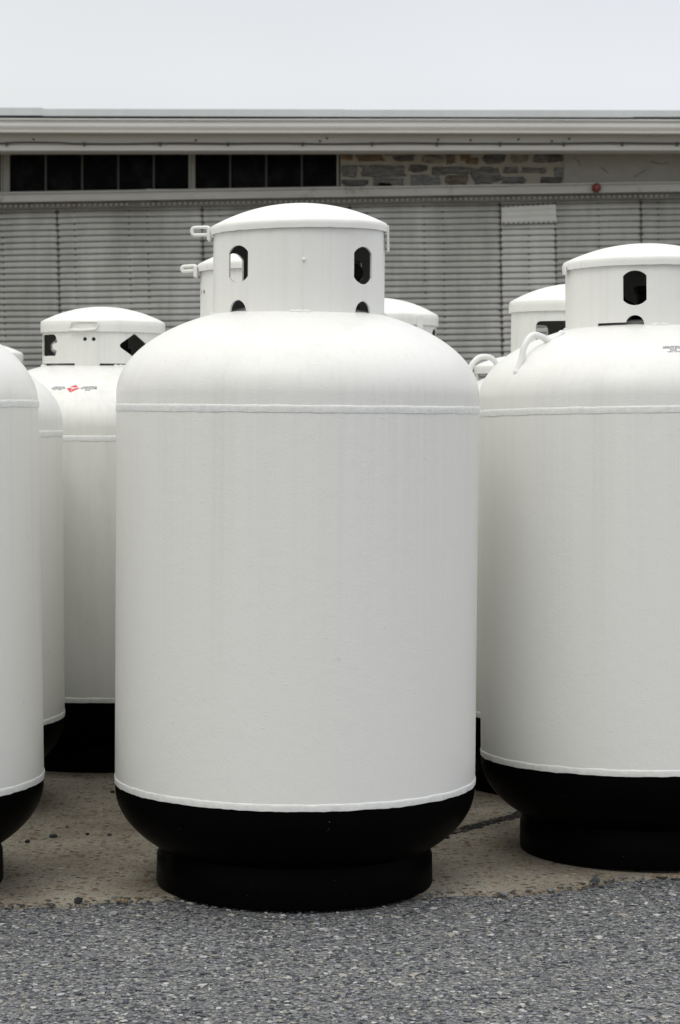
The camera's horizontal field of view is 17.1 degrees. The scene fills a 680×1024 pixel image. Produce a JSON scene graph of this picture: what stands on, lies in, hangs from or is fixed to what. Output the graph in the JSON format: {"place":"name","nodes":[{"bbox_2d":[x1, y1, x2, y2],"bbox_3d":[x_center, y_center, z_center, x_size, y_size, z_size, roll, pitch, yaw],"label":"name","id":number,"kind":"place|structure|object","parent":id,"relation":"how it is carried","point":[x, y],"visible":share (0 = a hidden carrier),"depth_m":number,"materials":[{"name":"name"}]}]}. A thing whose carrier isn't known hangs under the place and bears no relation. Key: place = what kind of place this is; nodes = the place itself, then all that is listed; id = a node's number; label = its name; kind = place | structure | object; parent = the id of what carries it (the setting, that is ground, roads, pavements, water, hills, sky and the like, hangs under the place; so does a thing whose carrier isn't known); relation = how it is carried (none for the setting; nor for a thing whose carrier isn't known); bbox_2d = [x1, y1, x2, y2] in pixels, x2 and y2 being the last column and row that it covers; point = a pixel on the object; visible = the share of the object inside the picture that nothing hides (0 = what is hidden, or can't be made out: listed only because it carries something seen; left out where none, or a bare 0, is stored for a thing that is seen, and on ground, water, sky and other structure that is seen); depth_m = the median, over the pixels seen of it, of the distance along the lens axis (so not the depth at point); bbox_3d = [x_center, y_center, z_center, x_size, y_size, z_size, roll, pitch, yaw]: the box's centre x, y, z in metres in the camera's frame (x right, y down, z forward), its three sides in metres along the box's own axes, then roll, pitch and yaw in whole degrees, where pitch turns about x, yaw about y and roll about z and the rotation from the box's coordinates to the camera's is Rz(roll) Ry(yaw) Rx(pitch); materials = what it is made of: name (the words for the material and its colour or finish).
{"place":"outdoors","nodes":[
{"label":"outdoors","id":0,"kind":"place"},
{"bbox_2d":[0,878,679,1023],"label":"ground","id":1,"kind":"structure","parent":0,"point":[173,976],"depth_m":4.13,"materials":[{"name":"grey gravel"}]},
{"bbox_2d":[0,108,679,379],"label":"shed","id":2,"kind":"structure","parent":1,"relation":"on","point":[487,216],"depth_m":19.91,"materials":[{"name":"grey metal"}]},
{"bbox_2d":[0,155,2,191],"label":"window","id":3,"kind":"structure","parent":2,"relation":"in","point":[1,156],"depth_m":19.99,"materials":[{"name":"paint"}]},
{"bbox_2d":[3,154,190,191],"bbox_3d":[-2.152,-3.024,20.020,1.663,0.396,0.070,0,3,0],"label":"window","id":4,"kind":"structure","parent":2,"relation":"in","point":[21,172],"depth_m":20.03,"materials":[{"name":"glass"}]},
{"bbox_2d":[191,154,338,188],"bbox_3d":[-0.663,-3.037,20.019,1.310,0.367,0.070,0,3,0],"label":"window","id":5,"kind":"structure","parent":2,"relation":"in","point":[208,171],"depth_m":20.03,"materials":[{"name":"glass"}]},
{"bbox_2d":[0,771,679,909],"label":"concrete pad","id":6,"kind":"object","parent":1,"relation":"on","point":[72,862],"visible":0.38,"depth_m":5.02,"materials":[{"name":"grey concrete"}]},
{"bbox_2d":[2,345,22,362],"bbox_3d":[-1.580,-0.100,9.906,0.765,1.286,0.765,0,3,0],"label":"propane tank","id":7,"kind":"object","parent":6,"relation":"on","point":[17,354],"visible":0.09,"depth_m":9.83,"materials":[{"name":"white metal"}]},
{"bbox_2d":[0,344,44,882],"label":"propane tank","id":8,"kind":"object","parent":6,"relation":"on","point":[22,771],"visible":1,"depth_m":4.59,"materials":[{"name":"white metal"}]},
{"bbox_2d":[31,376,64,756],"bbox_3d":[-1.083,0.088,5.710,0.765,1.295,0.765,0,3,0],"label":"propane tank","id":9,"kind":"object","parent":6,"relation":"on","point":[51,492],"visible":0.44,"depth_m":5.62,"materials":[{"name":"white metal"}]},
{"bbox_2d":[49,834,56,837],"bbox_3d":[-0.669,0.756,5.262,0.019,0.013,0.018,0,3,0],"label":"pebble","id":10,"kind":"object","parent":6,"relation":"on","point":[52,835],"visible":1,"depth_m":5.26,"materials":[{"name":"stone"}]},
{"bbox_2d":[74,897,82,903],"bbox_3d":[-0.530,0.786,4.571,0.022,0.015,0.015,-2,3,-40],"label":"pebble","id":11,"kind":"object","parent":6,"relation":"on","point":[78,900],"visible":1,"depth_m":4.57,"materials":[{"name":"stone"}]},
{"bbox_2d":[27,307,164,772],"bbox_3d":[-0.680,0.060,6.459,0.766,1.290,0.765,0,3,0],"label":"propane tank","id":12,"kind":"object","parent":6,"relation":"on","point":[77,375],"visible":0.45,"depth_m":6.10,"materials":[{"name":"white metal"}]},
{"bbox_2d":[180,253,241,316],"bbox_3d":[-0.178,0.036,5.707,0.765,1.413,0.766,0,3,0],"label":"propane tank","id":13,"kind":"object","parent":6,"relation":"on","point":[204,269],"visible":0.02,"depth_m":5.59,"materials":[{"name":"white metal"}]},
{"bbox_2d":[114,203,479,910],"bbox_3d":[-0.091,0.069,4.768,0.765,1.433,0.765,0,3,0],"label":"propane tank","id":14,"kind":"object","parent":6,"relation":"on","point":[296,511],"visible":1,"depth_m":4.46,"materials":[{"name":"white metal"}]},
{"bbox_2d":[0,811,679,908],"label":"edge crumbs","id":15,"kind":"object","parent":6,"relation":"on","point":[126,899],"visible":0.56,"depth_m":4.70,"materials":[{"name":"gravel"}]},
{"bbox_2d":[384,298,438,335],"bbox_3d":[0.111,0.019,6.908,0.765,1.344,0.766,0,3,0],"label":"propane tank","id":16,"kind":"object","parent":6,"relation":"on","point":[422,318],"visible":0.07,"depth_m":6.75,"materials":[{"name":"white metal"}]},
{"bbox_2d":[451,812,520,833],"bbox_3d":[0.828,0.729,6.103,0.051,0.006,2.496,2,3,37],"label":"pad joint","id":17,"kind":"object","parent":6,"relation":"on","point":[473,826],"visible":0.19,"depth_m":5.48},
{"bbox_2d":[474,356,505,380],"bbox_3d":[0.770,-0.065,9.907,0.765,1.253,0.765,0,3,0],"label":"propane tank","id":18,"kind":"object","parent":6,"relation":"on","point":[485,367],"visible":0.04,"depth_m":9.79,"materials":[{"name":"white metal"}]},
{"bbox_2d":[469,284,565,794],"bbox_3d":[0.631,0.061,6.059,0.765,1.344,0.765,0,3,0],"label":"propane tank","id":19,"kind":"object","parent":6,"relation":"on","point":[532,310],"visible":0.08,"depth_m":5.92,"materials":[{"name":"white metal"}]},
{"bbox_2d":[479,243,679,869],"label":"propane tank","id":20,"kind":"object","parent":6,"relation":"on","point":[579,492],"visible":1,"depth_m":4.87,"materials":[{"name":"white metal"}]},
{"bbox_2d":[589,875,599,882],"bbox_3d":[0.544,0.783,4.809,0.020,0.020,0.024,-2,3,-38],"label":"pebble","id":21,"kind":"object","parent":6,"relation":"on","point":[595,878],"visible":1,"depth_m":4.80,"materials":[{"name":"stone"}]},
{"bbox_2d":[0,0,679,110],"label":"sky","id":22,"kind":"structure","parent":0,"point":[55,54],"materials":[{"name":"white"}]}
]}

